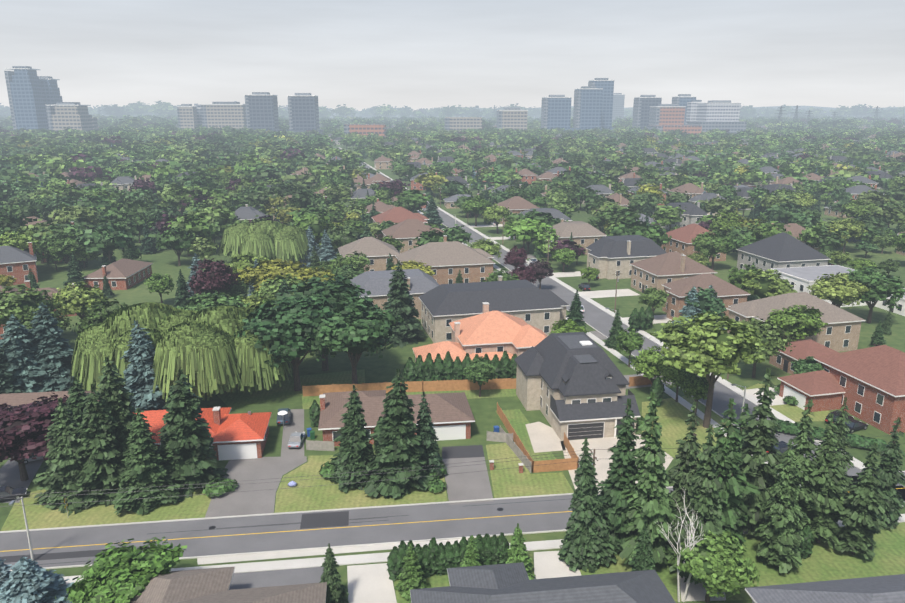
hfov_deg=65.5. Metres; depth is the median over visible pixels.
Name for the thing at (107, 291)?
conifer tree
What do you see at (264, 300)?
deciduous tree
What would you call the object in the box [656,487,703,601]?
bare birch tree
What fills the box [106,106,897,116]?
ridge terrain
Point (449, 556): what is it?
cedar tree
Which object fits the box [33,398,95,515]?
conifer tree
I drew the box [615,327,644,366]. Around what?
deciduous tree
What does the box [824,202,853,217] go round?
house
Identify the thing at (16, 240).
deciduous tree
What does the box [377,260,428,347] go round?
conifer tree
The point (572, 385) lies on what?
house
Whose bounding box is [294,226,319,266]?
conifer tree
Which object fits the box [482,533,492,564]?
cedar tree
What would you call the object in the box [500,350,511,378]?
cedar tree
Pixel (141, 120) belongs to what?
trees
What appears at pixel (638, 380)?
cedar fence
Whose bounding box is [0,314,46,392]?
conifer tree
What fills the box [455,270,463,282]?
conifer tree
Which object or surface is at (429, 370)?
cedar tree
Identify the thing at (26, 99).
tower
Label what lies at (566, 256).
deciduous tree
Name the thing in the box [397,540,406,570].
cedar tree
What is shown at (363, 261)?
deciduous tree
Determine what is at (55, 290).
house
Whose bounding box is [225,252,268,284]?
deciduous tree
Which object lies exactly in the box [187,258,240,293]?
deciduous tree
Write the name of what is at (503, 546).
cedar tree
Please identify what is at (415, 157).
house
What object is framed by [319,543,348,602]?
conifer tree
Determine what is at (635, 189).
house
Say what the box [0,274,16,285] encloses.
deciduous tree
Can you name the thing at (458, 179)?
house
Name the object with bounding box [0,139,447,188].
trees
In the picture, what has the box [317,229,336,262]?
conifer tree
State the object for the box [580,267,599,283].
deciduous tree
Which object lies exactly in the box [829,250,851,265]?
deciduous tree
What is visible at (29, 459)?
car
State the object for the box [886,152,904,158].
house
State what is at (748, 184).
house
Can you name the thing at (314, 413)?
cedar tree
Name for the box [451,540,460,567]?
cedar tree
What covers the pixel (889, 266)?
deciduous tree
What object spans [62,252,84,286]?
conifer tree
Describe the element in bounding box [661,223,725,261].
house
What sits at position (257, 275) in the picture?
deciduous tree
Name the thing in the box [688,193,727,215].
house
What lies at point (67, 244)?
deciduous tree
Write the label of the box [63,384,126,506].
conifer tree
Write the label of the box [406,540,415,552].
cedar tree
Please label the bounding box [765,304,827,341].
deciduous tree
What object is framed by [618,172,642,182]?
house
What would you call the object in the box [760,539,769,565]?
cedar tree
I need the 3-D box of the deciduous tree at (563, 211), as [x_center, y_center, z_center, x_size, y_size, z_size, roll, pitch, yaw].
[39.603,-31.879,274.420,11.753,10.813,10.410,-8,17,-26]
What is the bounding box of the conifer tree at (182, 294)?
[173,269,192,308]
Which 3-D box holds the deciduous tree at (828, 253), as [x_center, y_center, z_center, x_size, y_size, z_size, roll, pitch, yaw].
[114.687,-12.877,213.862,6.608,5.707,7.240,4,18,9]
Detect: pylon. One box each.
[776,106,785,125]
[793,105,797,122]
[805,110,812,125]
[873,106,879,122]
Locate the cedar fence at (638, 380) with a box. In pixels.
[629,376,651,386]
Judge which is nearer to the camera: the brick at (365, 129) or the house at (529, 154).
the house at (529, 154)
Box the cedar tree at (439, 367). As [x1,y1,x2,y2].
[433,353,444,380]
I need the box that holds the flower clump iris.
[288,481,296,486]
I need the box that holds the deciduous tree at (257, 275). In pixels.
[236,258,313,292]
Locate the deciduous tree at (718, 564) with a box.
[668,530,759,602]
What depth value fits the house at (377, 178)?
418.92 m
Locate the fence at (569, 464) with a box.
[497,402,578,472]
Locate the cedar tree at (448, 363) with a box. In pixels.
[442,351,454,379]
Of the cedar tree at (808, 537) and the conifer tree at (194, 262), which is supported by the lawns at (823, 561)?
the cedar tree at (808, 537)
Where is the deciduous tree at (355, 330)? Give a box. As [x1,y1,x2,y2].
[304,295,403,383]
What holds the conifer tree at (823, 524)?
on the lawns at (823, 561)
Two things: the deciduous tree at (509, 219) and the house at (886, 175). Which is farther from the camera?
the house at (886, 175)
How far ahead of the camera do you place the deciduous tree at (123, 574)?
64.79 m
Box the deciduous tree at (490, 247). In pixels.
[470,238,501,257]
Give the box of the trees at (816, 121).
[428,115,904,128]
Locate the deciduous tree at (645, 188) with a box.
[636,181,665,201]
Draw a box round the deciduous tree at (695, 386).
[676,373,714,414]
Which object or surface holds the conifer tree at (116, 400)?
on the lawns at (823, 561)
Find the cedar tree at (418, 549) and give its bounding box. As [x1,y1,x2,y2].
[415,544,424,568]
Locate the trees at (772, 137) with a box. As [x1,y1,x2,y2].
[428,124,904,149]
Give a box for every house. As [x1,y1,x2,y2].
[0,242,37,284]
[0,280,30,339]
[0,391,98,410]
[23,214,55,225]
[35,283,76,317]
[42,222,90,261]
[66,179,84,184]
[73,183,102,200]
[82,258,152,289]
[110,176,136,192]
[134,407,287,460]
[139,174,155,180]
[234,204,267,220]
[272,194,291,219]
[290,167,316,184]
[314,187,328,200]
[318,390,474,445]
[329,156,341,160]
[334,137,343,144]
[338,237,399,271]
[350,188,374,203]
[350,269,438,318]
[354,174,374,189]
[365,198,395,215]
[368,173,390,183]
[372,207,428,238]
[374,156,392,168]
[381,219,443,252]
[390,193,425,207]
[395,235,494,284]
[406,162,423,175]
[408,150,420,161]
[410,172,436,189]
[410,562,675,602]
[411,153,422,161]
[415,157,432,166]
[419,276,568,342]
[436,156,454,163]
[443,176,469,187]
[444,193,478,208]
[451,168,460,176]
[484,154,499,160]
[491,184,521,202]
[497,196,538,224]
[507,150,522,156]
[514,332,639,439]
[516,168,536,183]
[517,208,572,220]
[525,151,532,157]
[536,171,558,181]
[541,185,576,204]
[545,219,606,254]
[546,166,570,175]
[552,158,568,163]
[582,184,614,204]
[586,235,666,279]
[605,193,629,206]
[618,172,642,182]
[619,178,641,188]
[625,166,639,172]
[626,183,666,204]
[630,252,716,292]
[636,213,658,225]
[642,148,657,155]
[644,161,662,165]
[650,153,669,158]
[656,166,674,170]
[659,202,708,229]
[660,159,681,165]
[660,172,678,189]
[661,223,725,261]
[662,273,750,319]
[668,182,706,197]
[669,153,685,158]
[682,155,703,160]
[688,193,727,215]
[722,182,756,187]
[726,292,865,351]
[734,187,755,209]
[736,232,830,276]
[738,158,748,166]
[745,574,904,602]
[758,173,782,187]
[759,166,778,173]
[760,154,778,158]
[762,184,800,193]
[769,176,804,192]
[769,339,838,374]
[771,223,821,251]
[773,265,873,306]
[777,345,904,433]
[802,172,822,180]
[817,177,847,194]
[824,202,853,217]
[829,156,848,161]
[837,184,883,201]
[847,175,876,188]
[866,171,892,188]
[867,166,883,171]
[875,288,904,315]
[885,150,898,156]
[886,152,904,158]
[896,232,904,255]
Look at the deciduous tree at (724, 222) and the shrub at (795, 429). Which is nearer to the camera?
the shrub at (795, 429)
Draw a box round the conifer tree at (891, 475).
[868,417,904,529]
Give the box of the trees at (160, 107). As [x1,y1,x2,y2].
[0,100,436,117]
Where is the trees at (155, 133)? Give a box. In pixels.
[0,124,438,148]
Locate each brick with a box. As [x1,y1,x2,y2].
[344,124,385,136]
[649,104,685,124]
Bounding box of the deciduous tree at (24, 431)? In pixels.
[0,392,77,480]
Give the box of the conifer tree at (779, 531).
[754,440,809,572]
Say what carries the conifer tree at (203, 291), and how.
on the ground at (374, 366)
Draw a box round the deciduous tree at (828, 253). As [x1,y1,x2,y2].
[824,250,832,264]
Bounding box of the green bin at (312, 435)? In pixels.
[310,430,314,439]
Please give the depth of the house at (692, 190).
357.68 m
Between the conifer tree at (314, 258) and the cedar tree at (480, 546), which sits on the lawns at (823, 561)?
the cedar tree at (480, 546)
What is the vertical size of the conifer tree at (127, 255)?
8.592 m
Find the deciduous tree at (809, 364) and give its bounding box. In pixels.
[790,356,823,373]
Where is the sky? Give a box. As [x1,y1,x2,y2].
[0,0,904,110]
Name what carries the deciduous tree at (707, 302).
on the ground at (374, 366)
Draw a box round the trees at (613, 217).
[431,173,904,266]
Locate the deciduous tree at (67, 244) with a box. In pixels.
[42,231,88,269]
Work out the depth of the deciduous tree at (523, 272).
177.70 m
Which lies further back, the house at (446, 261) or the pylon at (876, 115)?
the pylon at (876, 115)
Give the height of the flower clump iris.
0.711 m
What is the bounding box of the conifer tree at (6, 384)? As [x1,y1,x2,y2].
[0,350,26,393]
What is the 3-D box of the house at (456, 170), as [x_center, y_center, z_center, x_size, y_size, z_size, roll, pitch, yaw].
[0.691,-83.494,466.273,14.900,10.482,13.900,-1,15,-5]
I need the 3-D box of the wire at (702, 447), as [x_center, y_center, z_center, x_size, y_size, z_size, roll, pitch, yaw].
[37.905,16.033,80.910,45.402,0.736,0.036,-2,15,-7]
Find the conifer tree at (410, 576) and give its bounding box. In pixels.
[394,543,430,602]
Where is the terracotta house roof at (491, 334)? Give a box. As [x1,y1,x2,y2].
[412,302,546,361]
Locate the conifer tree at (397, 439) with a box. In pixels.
[363,369,436,497]
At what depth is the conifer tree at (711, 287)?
151.78 m
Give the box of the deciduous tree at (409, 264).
[392,260,434,276]
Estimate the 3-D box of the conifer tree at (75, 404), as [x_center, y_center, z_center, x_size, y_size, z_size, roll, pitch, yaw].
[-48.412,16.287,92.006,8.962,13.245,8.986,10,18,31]
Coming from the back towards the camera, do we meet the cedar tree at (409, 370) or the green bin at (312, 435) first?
the cedar tree at (409, 370)
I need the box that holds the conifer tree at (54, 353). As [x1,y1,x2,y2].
[29,302,74,391]
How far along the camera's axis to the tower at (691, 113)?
1403.20 m
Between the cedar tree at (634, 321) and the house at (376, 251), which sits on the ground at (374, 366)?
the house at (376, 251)
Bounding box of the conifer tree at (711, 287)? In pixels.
[708,285,725,329]
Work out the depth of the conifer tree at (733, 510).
73.85 m
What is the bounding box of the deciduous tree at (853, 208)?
[841,199,875,217]
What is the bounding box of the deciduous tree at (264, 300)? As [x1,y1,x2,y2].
[258,296,278,309]
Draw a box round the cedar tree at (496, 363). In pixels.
[490,354,501,378]
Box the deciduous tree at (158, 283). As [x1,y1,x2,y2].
[144,273,175,302]
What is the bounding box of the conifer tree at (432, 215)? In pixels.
[423,196,443,227]
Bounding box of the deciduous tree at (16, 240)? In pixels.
[0,228,40,253]
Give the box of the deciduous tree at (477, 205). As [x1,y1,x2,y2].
[461,195,490,225]
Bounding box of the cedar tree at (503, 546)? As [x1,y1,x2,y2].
[497,532,508,563]
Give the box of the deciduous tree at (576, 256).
[575,244,585,264]
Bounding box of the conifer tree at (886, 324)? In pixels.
[881,310,891,334]
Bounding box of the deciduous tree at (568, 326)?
[549,319,589,334]
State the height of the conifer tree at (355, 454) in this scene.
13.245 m
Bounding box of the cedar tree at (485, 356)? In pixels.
[483,354,491,378]
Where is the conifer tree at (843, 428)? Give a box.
[822,397,853,493]
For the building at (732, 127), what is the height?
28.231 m
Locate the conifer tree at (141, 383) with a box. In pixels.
[119,320,171,410]
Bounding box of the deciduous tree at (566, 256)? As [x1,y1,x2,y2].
[551,248,575,271]
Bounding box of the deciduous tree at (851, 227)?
[828,218,867,252]
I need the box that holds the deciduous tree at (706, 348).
[649,311,765,427]
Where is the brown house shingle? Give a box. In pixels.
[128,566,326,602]
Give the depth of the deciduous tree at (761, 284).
160.79 m
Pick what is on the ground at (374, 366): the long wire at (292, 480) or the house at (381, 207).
the house at (381, 207)
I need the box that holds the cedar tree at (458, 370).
[452,356,463,379]
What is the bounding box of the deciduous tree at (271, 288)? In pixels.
[251,273,306,299]
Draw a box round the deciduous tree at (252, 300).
[240,295,264,306]
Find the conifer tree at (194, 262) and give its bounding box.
[186,253,200,296]
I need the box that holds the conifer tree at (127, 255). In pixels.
[124,245,132,259]
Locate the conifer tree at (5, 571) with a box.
[0,558,11,585]
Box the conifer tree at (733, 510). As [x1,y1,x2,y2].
[693,398,759,546]
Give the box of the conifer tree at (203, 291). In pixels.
[194,265,208,296]
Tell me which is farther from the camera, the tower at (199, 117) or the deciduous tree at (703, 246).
the tower at (199, 117)
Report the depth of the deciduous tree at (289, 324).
112.97 m
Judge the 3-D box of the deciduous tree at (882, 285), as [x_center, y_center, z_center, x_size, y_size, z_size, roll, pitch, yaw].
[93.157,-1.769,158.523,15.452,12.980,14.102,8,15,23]
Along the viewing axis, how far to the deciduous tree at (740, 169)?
456.49 m
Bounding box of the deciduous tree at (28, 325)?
[18,307,73,342]
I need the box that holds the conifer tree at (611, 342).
[604,309,622,349]
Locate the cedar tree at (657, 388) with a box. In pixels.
[650,375,664,405]
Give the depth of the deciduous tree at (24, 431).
87.19 m
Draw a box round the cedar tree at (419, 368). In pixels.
[414,355,426,380]
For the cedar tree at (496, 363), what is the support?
on the ground at (374, 366)
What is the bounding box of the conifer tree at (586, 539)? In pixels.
[557,437,616,572]
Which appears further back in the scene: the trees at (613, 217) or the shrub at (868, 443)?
the trees at (613, 217)
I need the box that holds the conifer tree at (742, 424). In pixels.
[738,403,752,454]
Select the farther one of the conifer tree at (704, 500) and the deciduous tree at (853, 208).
the deciduous tree at (853, 208)
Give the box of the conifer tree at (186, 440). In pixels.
[155,369,228,501]
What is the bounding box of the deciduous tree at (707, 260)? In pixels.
[689,254,710,265]
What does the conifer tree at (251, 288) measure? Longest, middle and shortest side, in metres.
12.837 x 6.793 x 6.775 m
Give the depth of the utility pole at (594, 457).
76.99 m
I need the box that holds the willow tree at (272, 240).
[218,220,308,262]
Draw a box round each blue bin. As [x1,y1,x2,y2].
[306,428,311,436]
[493,425,499,431]
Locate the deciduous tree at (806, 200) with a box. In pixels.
[794,191,817,208]
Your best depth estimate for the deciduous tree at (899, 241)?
214.46 m
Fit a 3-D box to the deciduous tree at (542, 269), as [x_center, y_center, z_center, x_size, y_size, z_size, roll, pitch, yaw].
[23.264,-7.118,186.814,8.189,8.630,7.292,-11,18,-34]
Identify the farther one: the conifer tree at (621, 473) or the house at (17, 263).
the house at (17, 263)
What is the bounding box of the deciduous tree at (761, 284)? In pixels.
[741,268,796,298]
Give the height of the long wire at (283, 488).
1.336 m
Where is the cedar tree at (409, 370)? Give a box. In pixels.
[403,357,416,381]
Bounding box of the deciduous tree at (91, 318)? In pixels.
[74,299,127,335]
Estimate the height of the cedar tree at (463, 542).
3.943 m
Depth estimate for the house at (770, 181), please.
421.89 m
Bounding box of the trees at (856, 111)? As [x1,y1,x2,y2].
[432,103,904,118]
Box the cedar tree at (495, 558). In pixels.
[491,534,500,564]
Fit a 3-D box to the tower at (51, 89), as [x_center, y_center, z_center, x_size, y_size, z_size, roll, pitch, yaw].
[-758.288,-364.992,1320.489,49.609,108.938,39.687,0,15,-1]
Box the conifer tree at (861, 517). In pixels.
[834,442,889,558]
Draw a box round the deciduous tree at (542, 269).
[528,259,553,288]
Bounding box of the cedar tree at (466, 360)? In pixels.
[462,353,470,379]
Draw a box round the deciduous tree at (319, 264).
[310,260,328,274]
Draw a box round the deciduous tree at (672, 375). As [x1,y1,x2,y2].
[656,355,694,401]
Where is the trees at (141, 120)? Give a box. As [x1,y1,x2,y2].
[0,114,436,128]
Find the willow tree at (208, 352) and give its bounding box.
[152,306,291,401]
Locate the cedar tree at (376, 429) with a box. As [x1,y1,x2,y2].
[373,416,383,453]
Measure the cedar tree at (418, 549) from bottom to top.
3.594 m
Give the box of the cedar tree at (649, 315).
[645,305,654,328]
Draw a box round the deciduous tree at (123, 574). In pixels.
[55,536,186,602]
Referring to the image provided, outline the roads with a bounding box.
[0,148,904,569]
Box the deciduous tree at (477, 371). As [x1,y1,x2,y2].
[463,356,495,396]
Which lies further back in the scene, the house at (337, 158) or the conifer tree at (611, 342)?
the house at (337, 158)
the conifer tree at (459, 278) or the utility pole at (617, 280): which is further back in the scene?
the conifer tree at (459, 278)
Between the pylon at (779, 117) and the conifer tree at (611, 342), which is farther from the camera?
the pylon at (779, 117)
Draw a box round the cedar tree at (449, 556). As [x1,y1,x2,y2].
[444,541,454,573]
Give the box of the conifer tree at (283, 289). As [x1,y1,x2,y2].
[276,277,289,300]
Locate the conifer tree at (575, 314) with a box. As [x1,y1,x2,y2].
[566,290,586,328]
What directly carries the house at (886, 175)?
on the ground at (374, 366)
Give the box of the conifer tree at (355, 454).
[329,385,375,492]
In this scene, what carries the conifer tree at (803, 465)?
on the lawns at (823, 561)
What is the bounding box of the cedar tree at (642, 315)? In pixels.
[638,307,647,329]
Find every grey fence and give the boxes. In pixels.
[306,440,334,450]
[487,431,512,442]
[500,426,531,472]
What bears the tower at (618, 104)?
on the ground at (374, 366)
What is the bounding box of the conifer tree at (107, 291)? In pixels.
[102,274,114,297]
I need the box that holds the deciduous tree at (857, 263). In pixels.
[847,258,876,269]
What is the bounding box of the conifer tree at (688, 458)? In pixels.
[667,401,702,530]
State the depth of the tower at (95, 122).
1291.97 m
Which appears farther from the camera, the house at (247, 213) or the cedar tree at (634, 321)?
the house at (247, 213)
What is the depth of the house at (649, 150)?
715.31 m
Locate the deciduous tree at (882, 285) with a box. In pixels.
[842,266,904,322]
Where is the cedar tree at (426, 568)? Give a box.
[421,544,432,577]
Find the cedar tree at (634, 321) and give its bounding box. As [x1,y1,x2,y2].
[628,308,639,331]
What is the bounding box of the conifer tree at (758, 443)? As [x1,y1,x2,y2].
[728,368,786,534]
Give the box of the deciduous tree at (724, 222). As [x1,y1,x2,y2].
[708,210,746,233]
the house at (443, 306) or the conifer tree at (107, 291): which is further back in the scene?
the conifer tree at (107, 291)
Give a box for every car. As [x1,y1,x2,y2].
[0,486,26,501]
[24,452,43,463]
[277,408,290,424]
[287,432,305,447]
[578,283,589,290]
[766,441,791,455]
[845,418,868,432]
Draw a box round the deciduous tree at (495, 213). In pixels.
[482,203,511,232]
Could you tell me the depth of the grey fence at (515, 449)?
97.24 m
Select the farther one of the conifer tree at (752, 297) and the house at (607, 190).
the house at (607, 190)
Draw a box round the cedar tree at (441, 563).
[435,542,446,575]
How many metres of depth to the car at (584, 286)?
186.92 m
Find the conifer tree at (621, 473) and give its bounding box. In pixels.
[596,398,654,549]
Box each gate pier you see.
[489,460,493,469]
[518,463,523,472]
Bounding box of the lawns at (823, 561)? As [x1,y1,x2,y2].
[1,369,904,602]
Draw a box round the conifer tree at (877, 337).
[869,322,886,346]
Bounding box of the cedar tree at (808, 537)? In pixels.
[801,525,814,559]
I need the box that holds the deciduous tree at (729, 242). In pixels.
[691,231,734,269]
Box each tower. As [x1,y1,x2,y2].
[4,66,48,129]
[39,76,62,127]
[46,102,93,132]
[92,117,98,129]
[177,104,197,129]
[196,105,201,126]
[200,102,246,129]
[245,92,281,131]
[286,93,322,134]
[538,95,573,130]
[573,86,602,130]
[588,78,614,129]
[612,93,624,124]
[632,95,661,129]
[672,94,696,124]
[685,100,705,124]
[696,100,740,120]
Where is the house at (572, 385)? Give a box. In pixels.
[514,332,639,439]
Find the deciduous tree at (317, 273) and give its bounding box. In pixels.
[307,267,335,287]
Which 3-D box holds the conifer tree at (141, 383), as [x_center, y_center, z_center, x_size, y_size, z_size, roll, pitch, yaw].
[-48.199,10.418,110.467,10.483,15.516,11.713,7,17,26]
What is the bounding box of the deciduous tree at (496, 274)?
[480,269,519,281]
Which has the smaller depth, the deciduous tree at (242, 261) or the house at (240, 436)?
the house at (240, 436)
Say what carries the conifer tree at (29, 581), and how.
on the ground at (374, 366)
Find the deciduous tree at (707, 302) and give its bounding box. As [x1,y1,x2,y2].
[684,287,726,315]
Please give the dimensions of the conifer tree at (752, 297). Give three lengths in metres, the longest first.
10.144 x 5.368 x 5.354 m
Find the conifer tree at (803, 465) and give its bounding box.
[767,399,822,528]
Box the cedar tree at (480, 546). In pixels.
[475,534,486,565]
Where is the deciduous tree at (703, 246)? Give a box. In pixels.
[692,233,726,266]
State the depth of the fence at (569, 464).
93.71 m
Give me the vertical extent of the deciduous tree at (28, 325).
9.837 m
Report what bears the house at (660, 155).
on the ground at (374, 366)
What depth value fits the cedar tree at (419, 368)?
120.05 m
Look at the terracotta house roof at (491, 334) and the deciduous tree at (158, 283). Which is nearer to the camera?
the terracotta house roof at (491, 334)
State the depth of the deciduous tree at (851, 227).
233.76 m
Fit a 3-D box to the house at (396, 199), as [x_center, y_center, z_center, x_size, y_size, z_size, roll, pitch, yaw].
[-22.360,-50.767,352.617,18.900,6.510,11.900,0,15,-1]
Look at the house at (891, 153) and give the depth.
668.00 m
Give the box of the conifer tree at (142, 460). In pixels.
[112,408,181,514]
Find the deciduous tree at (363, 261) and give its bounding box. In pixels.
[345,251,370,271]
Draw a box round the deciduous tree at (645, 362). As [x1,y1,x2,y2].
[629,346,664,387]
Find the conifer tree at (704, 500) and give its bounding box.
[669,424,725,583]
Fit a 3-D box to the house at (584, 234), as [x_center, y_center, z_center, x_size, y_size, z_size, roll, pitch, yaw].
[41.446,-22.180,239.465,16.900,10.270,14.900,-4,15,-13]
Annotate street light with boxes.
[9,497,33,560]
[731,384,745,410]
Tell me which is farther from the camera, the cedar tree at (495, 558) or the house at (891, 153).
the house at (891, 153)
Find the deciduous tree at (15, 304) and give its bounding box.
[0,284,59,328]
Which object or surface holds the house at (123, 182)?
on the ground at (374, 366)
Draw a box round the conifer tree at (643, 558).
[628,524,656,571]
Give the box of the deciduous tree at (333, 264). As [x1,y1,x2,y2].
[326,254,355,271]
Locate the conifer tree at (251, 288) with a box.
[247,259,261,296]
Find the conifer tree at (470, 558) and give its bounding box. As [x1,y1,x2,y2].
[460,535,481,566]
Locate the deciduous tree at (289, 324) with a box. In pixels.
[233,295,336,390]
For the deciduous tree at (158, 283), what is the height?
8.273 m
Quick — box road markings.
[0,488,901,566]
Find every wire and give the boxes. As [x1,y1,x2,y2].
[0,450,593,506]
[5,452,592,498]
[591,435,888,449]
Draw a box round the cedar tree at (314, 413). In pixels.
[309,400,319,426]
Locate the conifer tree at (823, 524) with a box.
[800,413,851,547]
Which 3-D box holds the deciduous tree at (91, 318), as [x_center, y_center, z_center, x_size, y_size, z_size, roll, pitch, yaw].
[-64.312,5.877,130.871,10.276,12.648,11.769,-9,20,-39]
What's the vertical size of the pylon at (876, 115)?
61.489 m
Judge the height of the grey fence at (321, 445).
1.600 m
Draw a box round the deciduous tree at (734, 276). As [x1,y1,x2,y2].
[727,264,761,296]
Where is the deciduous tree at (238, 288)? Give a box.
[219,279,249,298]
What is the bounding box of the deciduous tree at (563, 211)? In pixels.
[547,206,570,217]
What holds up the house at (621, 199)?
on the ground at (374, 366)
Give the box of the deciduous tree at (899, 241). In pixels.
[890,230,904,251]
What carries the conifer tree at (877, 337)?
on the ground at (374, 366)
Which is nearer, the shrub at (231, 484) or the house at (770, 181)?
the shrub at (231, 484)
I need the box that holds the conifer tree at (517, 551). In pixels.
[505,523,535,579]
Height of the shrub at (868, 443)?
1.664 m
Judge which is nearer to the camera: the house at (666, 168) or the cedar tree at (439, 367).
the cedar tree at (439, 367)
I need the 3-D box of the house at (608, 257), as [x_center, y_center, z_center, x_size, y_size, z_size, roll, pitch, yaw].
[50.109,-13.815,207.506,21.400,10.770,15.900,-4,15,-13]
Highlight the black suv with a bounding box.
[825,410,853,426]
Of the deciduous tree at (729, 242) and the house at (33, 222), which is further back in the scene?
the house at (33, 222)
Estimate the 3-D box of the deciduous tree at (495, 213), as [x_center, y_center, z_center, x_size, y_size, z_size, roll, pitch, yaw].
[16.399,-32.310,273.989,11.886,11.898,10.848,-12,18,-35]
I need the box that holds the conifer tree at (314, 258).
[309,246,319,266]
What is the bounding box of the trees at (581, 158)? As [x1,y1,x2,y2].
[430,141,904,192]
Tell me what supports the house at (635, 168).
on the ground at (374, 366)
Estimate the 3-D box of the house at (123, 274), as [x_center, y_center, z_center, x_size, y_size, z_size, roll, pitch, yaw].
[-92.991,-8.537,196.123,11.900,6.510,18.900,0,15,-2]
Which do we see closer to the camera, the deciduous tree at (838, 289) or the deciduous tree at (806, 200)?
the deciduous tree at (838, 289)
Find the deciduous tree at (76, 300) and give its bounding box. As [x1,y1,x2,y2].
[48,281,111,319]
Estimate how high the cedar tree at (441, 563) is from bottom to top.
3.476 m
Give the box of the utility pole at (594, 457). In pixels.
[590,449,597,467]
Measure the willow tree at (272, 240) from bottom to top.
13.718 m
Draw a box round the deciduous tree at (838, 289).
[806,272,870,308]
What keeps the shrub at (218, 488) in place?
on the driveways
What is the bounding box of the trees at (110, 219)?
[0,171,453,269]
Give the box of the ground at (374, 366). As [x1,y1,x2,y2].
[0,116,904,602]
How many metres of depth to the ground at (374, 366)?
138.37 m
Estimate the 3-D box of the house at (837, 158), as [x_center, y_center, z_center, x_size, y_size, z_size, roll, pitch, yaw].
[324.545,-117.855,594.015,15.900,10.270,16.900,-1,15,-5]
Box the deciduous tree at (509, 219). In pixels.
[504,213,522,240]
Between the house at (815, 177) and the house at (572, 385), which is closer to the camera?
the house at (572, 385)
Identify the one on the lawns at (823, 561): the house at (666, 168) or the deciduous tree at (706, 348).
the deciduous tree at (706, 348)
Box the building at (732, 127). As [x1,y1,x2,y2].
[647,121,746,133]
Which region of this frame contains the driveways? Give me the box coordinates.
[0,224,786,602]
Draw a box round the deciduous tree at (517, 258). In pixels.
[503,246,527,269]
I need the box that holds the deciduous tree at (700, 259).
[689,252,706,265]
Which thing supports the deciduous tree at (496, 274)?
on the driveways
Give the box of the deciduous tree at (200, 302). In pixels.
[175,290,255,310]
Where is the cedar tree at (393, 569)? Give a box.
[387,546,402,580]
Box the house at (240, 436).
[134,407,287,460]
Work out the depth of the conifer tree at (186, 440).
87.17 m
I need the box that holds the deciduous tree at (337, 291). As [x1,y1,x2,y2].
[274,272,385,370]
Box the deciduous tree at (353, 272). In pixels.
[331,264,363,279]
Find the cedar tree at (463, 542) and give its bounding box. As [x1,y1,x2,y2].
[459,536,467,561]
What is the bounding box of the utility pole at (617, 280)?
[614,271,621,311]
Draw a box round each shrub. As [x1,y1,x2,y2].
[202,478,232,496]
[219,478,237,492]
[319,461,336,477]
[426,461,446,476]
[427,478,446,492]
[636,415,644,424]
[772,419,788,431]
[774,384,779,392]
[779,421,795,432]
[783,396,798,404]
[787,422,799,433]
[809,427,824,439]
[844,433,855,444]
[849,434,862,447]
[858,435,868,446]
[865,437,880,449]
[870,438,886,451]
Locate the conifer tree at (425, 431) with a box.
[415,392,448,477]
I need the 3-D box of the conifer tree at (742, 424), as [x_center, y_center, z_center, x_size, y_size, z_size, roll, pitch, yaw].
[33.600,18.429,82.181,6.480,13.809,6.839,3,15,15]
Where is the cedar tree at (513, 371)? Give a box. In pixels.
[508,354,516,378]
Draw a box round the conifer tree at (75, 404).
[44,377,88,469]
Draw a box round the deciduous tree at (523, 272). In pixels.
[509,264,536,284]
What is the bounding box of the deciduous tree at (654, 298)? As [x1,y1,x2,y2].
[638,286,668,319]
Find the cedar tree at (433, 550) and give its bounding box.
[428,537,439,574]
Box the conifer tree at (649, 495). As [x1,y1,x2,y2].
[615,392,679,563]
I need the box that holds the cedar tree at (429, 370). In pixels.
[423,353,435,380]
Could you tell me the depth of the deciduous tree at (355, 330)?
113.55 m
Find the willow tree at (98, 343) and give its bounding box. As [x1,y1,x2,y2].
[69,302,196,390]
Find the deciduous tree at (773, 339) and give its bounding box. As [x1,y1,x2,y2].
[739,316,794,377]
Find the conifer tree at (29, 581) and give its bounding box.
[0,556,73,602]
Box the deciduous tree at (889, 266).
[877,259,899,275]
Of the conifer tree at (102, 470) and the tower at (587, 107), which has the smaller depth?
the conifer tree at (102, 470)
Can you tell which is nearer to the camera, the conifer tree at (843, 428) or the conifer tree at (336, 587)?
the conifer tree at (336, 587)
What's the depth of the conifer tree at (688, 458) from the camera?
76.00 m
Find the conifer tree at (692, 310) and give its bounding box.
[672,287,701,327]
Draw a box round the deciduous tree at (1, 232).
[0,230,21,242]
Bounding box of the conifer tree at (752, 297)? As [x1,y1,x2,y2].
[747,262,758,300]
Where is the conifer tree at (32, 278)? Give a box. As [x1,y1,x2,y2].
[27,268,38,287]
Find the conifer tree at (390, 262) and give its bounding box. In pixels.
[386,253,394,269]
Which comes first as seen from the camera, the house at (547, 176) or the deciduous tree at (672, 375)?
the deciduous tree at (672, 375)
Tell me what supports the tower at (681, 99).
on the ground at (374, 366)
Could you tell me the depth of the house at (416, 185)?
426.33 m
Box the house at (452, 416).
[318,390,474,445]
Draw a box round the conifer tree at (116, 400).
[97,356,155,460]
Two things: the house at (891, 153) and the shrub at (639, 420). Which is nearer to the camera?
the shrub at (639, 420)
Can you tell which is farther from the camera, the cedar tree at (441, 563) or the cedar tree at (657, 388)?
the cedar tree at (657, 388)
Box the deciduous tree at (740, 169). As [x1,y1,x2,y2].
[734,165,751,174]
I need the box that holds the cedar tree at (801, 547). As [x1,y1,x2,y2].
[797,528,805,557]

